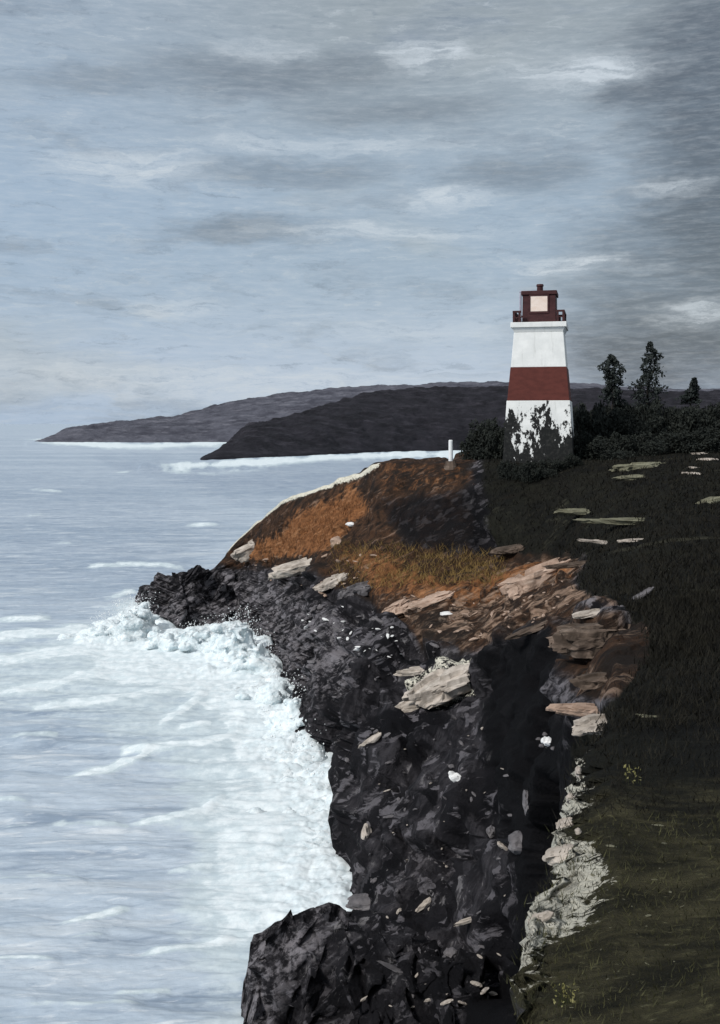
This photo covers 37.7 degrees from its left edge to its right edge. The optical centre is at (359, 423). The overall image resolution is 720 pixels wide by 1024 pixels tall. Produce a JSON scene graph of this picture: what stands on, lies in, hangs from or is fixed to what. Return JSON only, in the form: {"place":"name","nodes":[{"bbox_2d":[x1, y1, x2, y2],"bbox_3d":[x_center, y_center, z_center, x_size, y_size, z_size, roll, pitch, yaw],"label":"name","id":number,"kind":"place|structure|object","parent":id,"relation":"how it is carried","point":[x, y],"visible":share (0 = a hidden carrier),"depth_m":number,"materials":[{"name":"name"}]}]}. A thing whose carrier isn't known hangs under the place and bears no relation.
{"place":"outdoors","nodes":[
{"label":"outdoors","id":0,"kind":"place"},
{"bbox_2d":[0,424,462,1023],"bbox_3d":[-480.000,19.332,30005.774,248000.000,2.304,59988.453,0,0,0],"label":"sea","id":1,"kind":"structure","parent":0,"point":[152,870],"depth_m":61.38,"materials":[{"name":"liquid"}]},
{"bbox_2d":[57,602,351,881],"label":"surf foam","id":2,"kind":"object","parent":1,"relation":"on","point":[303,757],"visible":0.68,"depth_m":83.26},
{"bbox_2d":[84,591,330,785],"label":"sea spray","id":3,"kind":"object","parent":1,"relation":"on","point":[210,651],"visible":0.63,"depth_m":89.71,"materials":[{"name":"white"}]},
{"bbox_2d":[241,902,488,1023],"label":"shore rock","id":4,"kind":"object","parent":1,"relation":"in","point":[320,964],"visible":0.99,"depth_m":34.20,"materials":[{"name":"stone"}]},
{"bbox_2d":[377,960,402,972],"bbox_3d":[1.190,17.471,33.698,1.558,0.138,0.161,30,0,-8],"label":"stone","id":5,"kind":"object","parent":4,"relation":"on","point":[392,967],"visible":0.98,"depth_m":33.63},
{"bbox_2d":[440,999,452,1004],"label":"stone","id":6,"kind":"object","parent":4,"relation":"on","point":[447,1001],"visible":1,"depth_m":32.12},
{"bbox_2d":[443,947,457,957],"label":"boulder","id":7,"kind":"object","parent":4,"relation":"on","point":[451,952],"visible":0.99,"depth_m":34.31,"materials":[{"name":"grey stone"}]},
{"bbox_2d":[470,981,481,986],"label":"stone","id":8,"kind":"object","parent":4,"relation":"on","point":[476,983],"visible":1,"depth_m":32.72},
{"bbox_2d":[480,987,488,994],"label":"stone","id":9,"kind":"object","parent":4,"relation":"on","point":[484,990],"visible":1,"depth_m":32.02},
{"bbox_2d":[0,0,719,423],"label":"sky","id":10,"kind":"structure","parent":0,"point":[204,203],"materials":[{"name":"grey"}]},
{"bbox_2d":[36,381,719,442],"bbox_3d":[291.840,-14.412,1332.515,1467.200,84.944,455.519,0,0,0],"label":"headland","id":11,"kind":"structure","parent":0,"point":[225,422],"depth_m":1239.74,"materials":[{"name":"stone"}]},
{"bbox_2d":[135,448,719,1023],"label":"headland ground","id":12,"kind":"structure","parent":0,"point":[519,686],"depth_m":41.47,"materials":[{"name":"stone"}]},
{"bbox_2d":[230,540,254,562],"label":"rock slab","id":13,"kind":"object","parent":12,"relation":"on","point":[241,554],"visible":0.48,"depth_m":107.52,"materials":[{"name":"grey stone"}]},
{"bbox_2d":[268,557,311,579],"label":"rock slab","id":14,"kind":"object","parent":12,"relation":"on","point":[292,568],"visible":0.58,"depth_m":87.42,"materials":[{"name":"grey stone"}]},
{"bbox_2d":[313,572,348,591],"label":"rock slab","id":15,"kind":"object","parent":12,"relation":"on","point":[326,584],"visible":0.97,"depth_m":78.91,"materials":[{"name":"grey stone"}]},
{"bbox_2d":[330,536,340,547],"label":"boulder","id":16,"kind":"object","parent":12,"relation":"on","point":[334,539],"visible":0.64,"depth_m":85.53,"materials":[{"name":"beige stone"}]},
{"bbox_2d":[333,628,341,632],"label":"stone","id":17,"kind":"object","parent":12,"relation":"on","point":[338,630],"visible":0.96,"depth_m":65.97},
{"bbox_2d":[250,488,425,589],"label":"dry grass","id":18,"kind":"structure","parent":12,"relation":"on","point":[329,521],"depth_m":90.73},
{"bbox_2d":[345,522,353,526],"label":"stone","id":19,"kind":"object","parent":12,"relation":"on","point":[350,524],"visible":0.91,"depth_m":86.11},
{"bbox_2d":[338,581,372,599],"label":"rock slab","id":20,"kind":"object","parent":12,"relation":"on","point":[362,588],"visible":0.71,"depth_m":73.11,"materials":[{"name":"grey stone"}]},
{"bbox_2d":[346,893,369,910],"bbox_3d":[0.198,19.016,41.877,1.581,0.640,1.064,0,0,5],"label":"boulder","id":21,"kind":"object","parent":12,"relation":"on","point":[360,901],"visible":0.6,"depth_m":41.61,"materials":[{"name":"grey stone"}]},
{"bbox_2d":[361,823,371,839],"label":"stone","id":22,"kind":"object","parent":12,"relation":"on","point":[366,831],"visible":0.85,"depth_m":43.70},
{"bbox_2d":[358,732,380,747],"bbox_3d":[0.562,14.402,48.108,1.618,0.288,0.472,-32,1,5],"label":"stone","id":23,"kind":"object","parent":12,"relation":"on","point":[374,737],"visible":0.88,"depth_m":47.97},
{"bbox_2d":[372,616,383,623],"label":"stone","id":24,"kind":"object","parent":12,"relation":"on","point":[378,620],"visible":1,"depth_m":59.75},
{"bbox_2d":[382,598,410,616],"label":"rock slab","id":25,"kind":"object","parent":12,"relation":"on","point":[395,607],"visible":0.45,"depth_m":65.50,"materials":[{"name":"beige stone"}]},
{"bbox_2d":[393,666,424,676],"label":"rock slab","id":26,"kind":"object","parent":12,"relation":"on","point":[414,671],"visible":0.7,"depth_m":51.72,"materials":[{"name":"grey stone"}]},
{"bbox_2d":[326,537,507,588],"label":"dry grass","id":27,"kind":"structure","parent":12,"relation":"on","point":[452,571],"depth_m":71.02,"materials":[{"name":"plant"}]},
{"bbox_2d":[415,897,430,912],"bbox_3d":[2.352,17.637,38.654,0.823,0.228,0.301,-38,10,-7],"label":"stone","id":28,"kind":"object","parent":12,"relation":"on","point":[425,903],"visible":1,"depth_m":38.56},
{"bbox_2d":[395,699,453,712],"bbox_3d":[2.980,13.101,49.220,2.912,0.602,1.153,-10,4,-2],"label":"rock slab","id":29,"kind":"object","parent":12,"relation":"on","point":[406,706],"visible":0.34,"depth_m":49.05,"materials":[{"name":"grey stone"}]},
{"bbox_2d":[395,591,454,617],"bbox_3d":[4.113,11.028,64.472,4.388,0.880,2.295,-20,4,0],"label":"rock slab","id":30,"kind":"object","parent":12,"relation":"on","point":[409,609],"visible":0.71,"depth_m":63.91,"materials":[{"name":"beige stone"}]},
{"bbox_2d":[429,642,438,647],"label":"stone","id":31,"kind":"object","parent":12,"relation":"on","point":[434,645],"visible":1,"depth_m":54.70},
{"bbox_2d":[402,663,471,709],"bbox_3d":[3.990,12.081,49.051,4.308,1.234,2.503,-22,6,-4],"label":"rock slab","id":32,"kind":"object","parent":12,"relation":"on","point":[435,688],"visible":0.78,"depth_m":48.25,"materials":[{"name":"grey stone"}]},
{"bbox_2d":[440,611,451,614],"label":"stone","id":33,"kind":"object","parent":12,"relation":"on","point":[445,613],"visible":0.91,"depth_m":60.28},
{"bbox_2d":[444,440,455,469],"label":"marker post","id":34,"kind":"object","parent":12,"relation":"on","point":[450,463],"visible":0.99,"depth_m":81.48,"materials":[{"name":"white concrete"}]},
{"bbox_2d":[448,771,460,781],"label":"stone","id":35,"kind":"object","parent":12,"relation":"on","point":[454,776],"visible":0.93,"depth_m":40.32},
{"bbox_2d":[454,917,470,926],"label":"stone","id":36,"kind":"object","parent":12,"relation":"on","point":[467,920],"visible":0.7,"depth_m":34.82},
{"bbox_2d":[458,429,502,459],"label":"shrub","id":37,"kind":"object","parent":12,"relation":"on","point":[472,437],"visible":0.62,"depth_m":84.56,"materials":[{"name":"green plant"}]},
{"bbox_2d":[460,417,504,459],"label":"shrub","id":38,"kind":"object","parent":12,"relation":"on","point":[489,425],"visible":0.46,"depth_m":84.93,"materials":[{"name":"green plant"}]},
{"bbox_2d":[486,825,494,837],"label":"stone","id":39,"kind":"object","parent":12,"relation":"on","point":[490,830],"visible":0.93,"depth_m":37.69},
{"bbox_2d":[489,991,497,995],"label":"stone","id":40,"kind":"object","parent":12,"relation":"on","point":[492,993],"visible":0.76,"depth_m":33.53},
{"bbox_2d":[485,426,504,458],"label":"shrub","id":41,"kind":"object","parent":12,"relation":"on","point":[497,438],"visible":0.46,"depth_m":83.11,"materials":[{"name":"green plant"}]},
{"bbox_2d":[497,841,507,850],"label":"stone","id":42,"kind":"object","parent":12,"relation":"on","point":[501,845],"visible":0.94,"depth_m":34.88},
{"bbox_2d":[497,460,516,479],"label":"shrub","id":43,"kind":"object","parent":12,"relation":"on","point":[502,471],"visible":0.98,"depth_m":77.62,"materials":[{"name":"green plant"}]},
{"bbox_2d":[490,544,524,554],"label":"rock slab","id":44,"kind":"object","parent":12,"relation":"on","point":[509,549],"visible":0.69,"depth_m":68.49,"materials":[{"name":"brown stone"}]},
{"bbox_2d":[508,465,520,479],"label":"shrub","id":45,"kind":"object","parent":12,"relation":"on","point":[515,470],"visible":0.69,"depth_m":77.18,"materials":[{"name":"green plant"}]},
{"bbox_2d":[508,830,521,854],"bbox_3d":[4.891,12.775,32.153,0.773,0.670,0.740,0,0,8],"label":"boulder","id":46,"kind":"object","parent":12,"relation":"on","point":[515,842],"visible":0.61,"depth_m":31.96,"materials":[{"name":"grey stone"}]},
{"bbox_2d":[506,585,523,598],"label":"rock slab","id":47,"kind":"object","parent":12,"relation":"on","point":[517,591],"visible":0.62,"depth_m":55.59,"materials":[{"name":"beige stone"}]},
{"bbox_2d":[522,790,528,815],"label":"stone","id":48,"kind":"object","parent":12,"relation":"on","point":[525,801],"visible":0.94,"depth_m":31.97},
{"bbox_2d":[505,620,546,639],"bbox_3d":[6.869,8.165,41.955,2.371,0.242,0.628,-22,2,4],"label":"rock slab","id":49,"kind":"object","parent":12,"relation":"on","point":[528,630],"visible":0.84,"depth_m":41.82,"materials":[{"name":"brown stone"}]},
{"bbox_2d":[518,460,539,482],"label":"shrub","id":50,"kind":"object","parent":12,"relation":"on","point":[525,471],"visible":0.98,"depth_m":76.33,"materials":[{"name":"green plant"}]},
{"bbox_2d":[498,557,570,599],"bbox_3d":[9.567,8.456,56.365,4.321,1.577,2.226,-24,-1,10],"label":"rock slab","id":51,"kind":"object","parent":12,"relation":"on","point":[535,576],"visible":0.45,"depth_m":55.90,"materials":[{"name":"beige stone"}]},
{"bbox_2d":[530,460,545,477],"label":"shrub","id":52,"kind":"object","parent":12,"relation":"on","point":[540,467],"visible":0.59,"depth_m":76.91,"materials":[{"name":"green plant"}]},
{"bbox_2d":[503,284,574,462],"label":"lighthouse","id":53,"kind":"object","parent":12,"relation":"on","point":[539,420],"visible":0.99,"depth_m":79.89,"materials":[{"name":"white paint"}]},
{"bbox_2d":[528,910,553,923],"bbox_3d":[1.304,3.562,7.606,0.203,0.068,0.077,-24,-1,11],"label":"brink rock","id":54,"kind":"object","parent":12,"relation":"on","point":[546,916],"visible":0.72,"depth_m":7.59,"materials":[{"name":"grey stone"}]},
{"bbox_2d":[541,736,550,746],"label":"stone","id":55,"kind":"object","parent":12,"relation":"on","point":[545,741],"visible":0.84,"depth_m":29.83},
{"bbox_2d":[538,458,557,477],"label":"shrub","id":56,"kind":"object","parent":12,"relation":"on","point":[546,469],"visible":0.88,"depth_m":76.82,"materials":[{"name":"green plant"}]},
{"bbox_2d":[542,843,573,864],"bbox_3d":[1.975,4.202,10.307,0.408,0.146,0.281,-16,-2,5],"label":"brink rock","id":57,"kind":"object","parent":12,"relation":"on","point":[548,857],"visible":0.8,"depth_m":10.25,"materials":[{"name":"grey stone"}]},
{"bbox_2d":[549,458,570,471],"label":"shrub","id":58,"kind":"object","parent":12,"relation":"on","point":[559,463],"visible":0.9,"depth_m":77.03,"materials":[{"name":"green plant"}]},
{"bbox_2d":[542,560,586,568],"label":"rock slab","id":59,"kind":"object","parent":12,"relation":"on","point":[566,565],"visible":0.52,"depth_m":53.28,"materials":[{"name":"brown stone"}]},
{"bbox_2d":[555,817,573,829],"bbox_3d":[2.192,4.291,11.287,0.205,0.114,0.137,-20,4,0],"label":"brink rock","id":60,"kind":"object","parent":12,"relation":"on","point":[562,821],"visible":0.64,"depth_m":11.26,"materials":[{"name":"grey stone"}]},
{"bbox_2d":[553,983,578,1009],"bbox_3d":[1.082,3.015,5.534,0.140,0.121,0.221,0,0,11],"label":"flower clump","id":61,"kind":"object","parent":12,"relation":"on","point":[563,1001],"visible":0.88,"depth_m":5.56,"materials":[{"name":"yellow plant"}]},
{"bbox_2d":[566,793,574,800],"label":"brink rock","id":62,"kind":"object","parent":12,"relation":"on","point":[569,796],"visible":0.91,"depth_m":12.51,"materials":[{"name":"grey stone"}]},
{"bbox_2d":[553,508,589,514],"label":"rock slab","id":63,"kind":"object","parent":12,"relation":"on","point":[574,511],"visible":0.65,"depth_m":65.87,"materials":[{"name":"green stone"}]},
{"bbox_2d":[562,453,582,467],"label":"shrub","id":64,"kind":"object","parent":12,"relation":"on","point":[571,459],"visible":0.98,"depth_m":77.19,"materials":[{"name":"green plant"}]},
{"bbox_2d":[546,703,599,716],"bbox_3d":[5.287,6.304,23.166,2.399,0.280,0.447,3,4,1],"label":"rock slab","id":65,"kind":"object","parent":12,"relation":"on","point":[577,709],"visible":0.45,"depth_m":23.07,"materials":[{"name":"beige stone"}]},
{"bbox_2d":[575,766,581,779],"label":"brink rock","id":66,"kind":"object","parent":12,"relation":"on","point":[578,768],"visible":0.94,"depth_m":14.02,"materials":[{"name":"grey stone"}]},
{"bbox_2d":[575,828,581,834],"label":"brink rock","id":67,"kind":"object","parent":12,"relation":"on","point":[577,830],"visible":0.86,"depth_m":10.59,"materials":[{"name":"grey stone"}]},
{"bbox_2d":[572,401,593,433],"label":"shrub","id":68,"kind":"object","parent":12,"relation":"on","point":[581,405],"visible":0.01,"depth_m":90.89,"materials":[{"name":"green plant"}]},
{"bbox_2d":[571,608,600,618],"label":"rock slab","id":69,"kind":"object","parent":12,"relation":"on","point":[592,613],"visible":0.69,"depth_m":34.61,"materials":[{"name":"grey stone"}]},
{"bbox_2d":[546,623,630,658],"bbox_3d":[7.270,6.606,32.398,2.976,0.923,1.675,-4,4,1],"label":"rock slab","id":70,"kind":"object","parent":12,"relation":"on","point":[583,641],"visible":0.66,"depth_m":31.93,"materials":[{"name":"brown stone"}]},
{"bbox_2d":[569,672,607,689],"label":"rock slab","id":71,"kind":"object","parent":12,"relation":"on","point":[591,681],"visible":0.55,"depth_m":24.29,"materials":[{"name":"brown stone"}]},
{"bbox_2d":[572,713,606,735],"bbox_3d":[4.477,5.387,18.977,1.468,0.296,0.586,-6,5,-8],"label":"rock slab","id":72,"kind":"object","parent":12,"relation":"on","point":[585,725],"visible":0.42,"depth_m":18.85,"materials":[{"name":"grey stone"}]},
{"bbox_2d":[573,431,605,459],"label":"shrub","id":73,"kind":"object","parent":12,"relation":"on","point":[586,440],"visible":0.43,"depth_m":81.52,"materials":[{"name":"green plant"}]},
{"bbox_2d":[576,539,606,544],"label":"rock slab","id":74,"kind":"object","parent":12,"relation":"on","point":[596,541],"visible":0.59,"depth_m":54.19,"materials":[{"name":"grey stone"}]},
{"bbox_2d":[574,415,616,439],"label":"shrub","id":75,"kind":"object","parent":12,"relation":"on","point":[594,429],"visible":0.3,"depth_m":85.91,"materials":[{"name":"green plant"}]},
{"bbox_2d":[573,400,621,455],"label":"shrub","id":76,"kind":"object","parent":12,"relation":"on","point":[599,410],"visible":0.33,"depth_m":86.58,"materials":[{"name":"green plant"}]},
{"bbox_2d":[482,450,719,1014],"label":"turf grass","id":77,"kind":"structure","parent":12,"relation":"on","point":[701,639],"depth_m":33.48,"materials":[{"name":"plant"}]},
{"bbox_2d":[574,407,637,436],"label":"shrub","id":78,"kind":"object","parent":12,"relation":"on","point":[617,412],"visible":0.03,"depth_m":88.39,"materials":[{"name":"green plant"}]},
{"bbox_2d":[574,436,638,460],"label":"shrub","id":79,"kind":"object","parent":12,"relation":"on","point":[597,444],"visible":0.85,"depth_m":79.46,"materials":[{"name":"green plant"}]},
{"bbox_2d":[575,517,643,524],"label":"rock slab","id":80,"kind":"object","parent":12,"relation":"on","point":[618,521],"visible":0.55,"depth_m":56.85,"materials":[{"name":"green stone"}]},
{"bbox_2d":[597,354,627,408],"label":"spruce tree","id":81,"kind":"object","parent":12,"relation":"on","point":[613,381],"visible":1,"depth_m":91.75,"materials":[{"name":"green plant"}]},
{"bbox_2d":[591,416,645,435],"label":"shrub","id":82,"kind":"object","parent":12,"relation":"on","point":[627,424],"visible":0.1,"depth_m":86.05,"materials":[{"name":"green plant"}]},
{"bbox_2d":[604,397,634,414],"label":"shrub","id":83,"kind":"object","parent":12,"relation":"on","point":[607,411],"visible":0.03,"depth_m":93.66,"materials":[{"name":"green plant"}]},
{"bbox_2d":[605,402,638,411],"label":"shrub","id":84,"kind":"object","parent":12,"relation":"on","point":[608,405],"depth_m":96.50,"materials":[{"name":"green plant"}]},
{"bbox_2d":[599,431,651,458],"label":"shrub","id":85,"kind":"object","parent":12,"relation":"on","point":[625,442],"visible":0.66,"depth_m":80.18,"materials":[{"name":"green plant"}]},
{"bbox_2d":[619,427,631,436],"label":"shrub","id":86,"kind":"object","parent":12,"relation":"on","point":[626,433],"visible":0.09,"depth_m":86.89,"materials":[{"name":"green plant"}]},
{"bbox_2d":[612,474,642,479],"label":"rock slab","id":87,"kind":"object","parent":12,"relation":"on","point":[630,477],"visible":0.72,"depth_m":70.14,"materials":[{"name":"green stone"}]},
{"bbox_2d":[617,538,642,542],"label":"rock slab","id":88,"kind":"object","parent":12,"relation":"on","point":[625,540],"visible":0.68,"depth_m":51.76,"materials":[{"name":"grey stone"}]},
{"bbox_2d":[623,764,640,784],"bbox_3d":[3.272,4.219,12.681,0.212,0.255,0.306,0,0,0],"label":"flower clump","id":89,"kind":"object","parent":12,"relation":"on","point":[629,772],"visible":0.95,"depth_m":12.69,"materials":[{"name":"yellow plant"}]},
{"bbox_2d":[609,462,660,471],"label":"rock slab","id":90,"kind":"object","parent":12,"relation":"on","point":[633,466],"visible":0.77,"depth_m":72.96,"materials":[{"name":"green stone"}]},
{"bbox_2d":[624,431,653,452],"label":"shrub","id":91,"kind":"object","parent":12,"relation":"on","point":[639,439],"visible":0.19,"depth_m":82.19,"materials":[{"name":"green plant"}]},
{"bbox_2d":[631,587,653,598],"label":"rock slab","id":92,"kind":"object","parent":12,"relation":"on","point":[649,589],"visible":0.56,"depth_m":36.11,"materials":[{"name":"grey stone"}]},
{"bbox_2d":[617,404,671,431],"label":"shrub","id":93,"kind":"object","parent":12,"relation":"on","point":[624,413],"visible":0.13,"depth_m":89.55,"materials":[{"name":"green plant"}]},
{"bbox_2d":[627,341,668,409],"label":"spruce tree","id":94,"kind":"object","parent":12,"relation":"on","point":[649,377],"visible":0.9,"depth_m":91.75,"materials":[{"name":"green plant"}]},
{"bbox_2d":[632,413,668,440],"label":"shrub","id":95,"kind":"object","parent":12,"relation":"on","point":[654,421],"visible":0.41,"depth_m":87.20,"materials":[{"name":"green plant"}]},
{"bbox_2d":[632,397,676,428],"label":"shrub","id":96,"kind":"object","parent":12,"relation":"on","point":[667,414],"visible":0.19,"depth_m":89.59,"materials":[{"name":"green plant"}]},
{"bbox_2d":[636,431,687,455],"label":"shrub","id":97,"kind":"object","parent":12,"relation":"on","point":[659,446],"visible":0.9,"depth_m":79.34,"materials":[{"name":"green plant"}]},
{"bbox_2d":[662,406,688,415],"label":"shrub","id":98,"kind":"object","parent":12,"relation":"on","point":[678,408],"visible":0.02,"depth_m":92.67,"materials":[{"name":"green plant"}]},
{"bbox_2d":[661,409,691,434],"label":"shrub","id":99,"kind":"object","parent":12,"relation":"on","point":[666,427],"visible":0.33,"depth_m":88.87,"materials":[{"name":"green plant"}]},
{"bbox_2d":[670,430,704,452],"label":"shrub","id":100,"kind":"object","parent":12,"relation":"on","point":[688,431],"visible":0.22,"depth_m":80.14,"materials":[{"name":"green plant"}]},
{"bbox_2d":[675,377,702,406],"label":"spruce tree","id":101,"kind":"object","parent":12,"relation":"on","point":[692,395],"visible":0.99,"depth_m":95.84,"materials":[{"name":"green plant"}]},
{"bbox_2d":[667,405,719,432],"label":"shrub","id":102,"kind":"object","parent":12,"relation":"on","point":[693,412],"visible":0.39,"depth_m":88.44,"materials":[{"name":"green plant"}]},
{"bbox_2d":[678,427,719,453],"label":"shrub","id":103,"kind":"object","parent":12,"relation":"on","point":[712,444],"visible":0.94,"depth_m":78.82,"materials":[{"name":"green plant"}]},
{"bbox_2d":[678,406,719,431],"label":"shrub","id":104,"kind":"object","parent":12,"relation":"on","point":[710,420],"visible":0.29,"depth_m":89.01,"materials":[{"name":"green plant"}]},
{"bbox_2d":[695,496,719,503],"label":"rock slab","id":105,"kind":"object","parent":12,"relation":"on","point":[710,500],"visible":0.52,"depth_m":60.08,"materials":[{"name":"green stone"}]},
{"bbox_2d":[696,458,718,460],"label":"stone","id":106,"kind":"object","parent":12,"relation":"on","point":[701,459],"visible":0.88,"depth_m":73.75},
{"bbox_2d":[701,422,719,449],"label":"shrub","id":107,"kind":"object","parent":12,"relation":"on","point":[714,428],"visible":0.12,"depth_m":81.48,"materials":[{"name":"green plant"}]},
{"bbox_2d":[704,402,719,412],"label":"shrub","id":108,"kind":"object","parent":12,"relation":"on","point":[714,406],"visible":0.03,"depth_m":97.69,"materials":[{"name":"green plant"}]},
{"bbox_2d":[200,386,719,459],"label":"dark headland","id":109,"kind":"structure","parent":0,"point":[435,418],"depth_m":791.76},
{"bbox_2d":[506,807,719,1023],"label":"mossy grass","id":110,"kind":"structure","parent":0,"point":[617,903],"depth_m":7.44,"materials":[{"name":"plant"}]}
]}

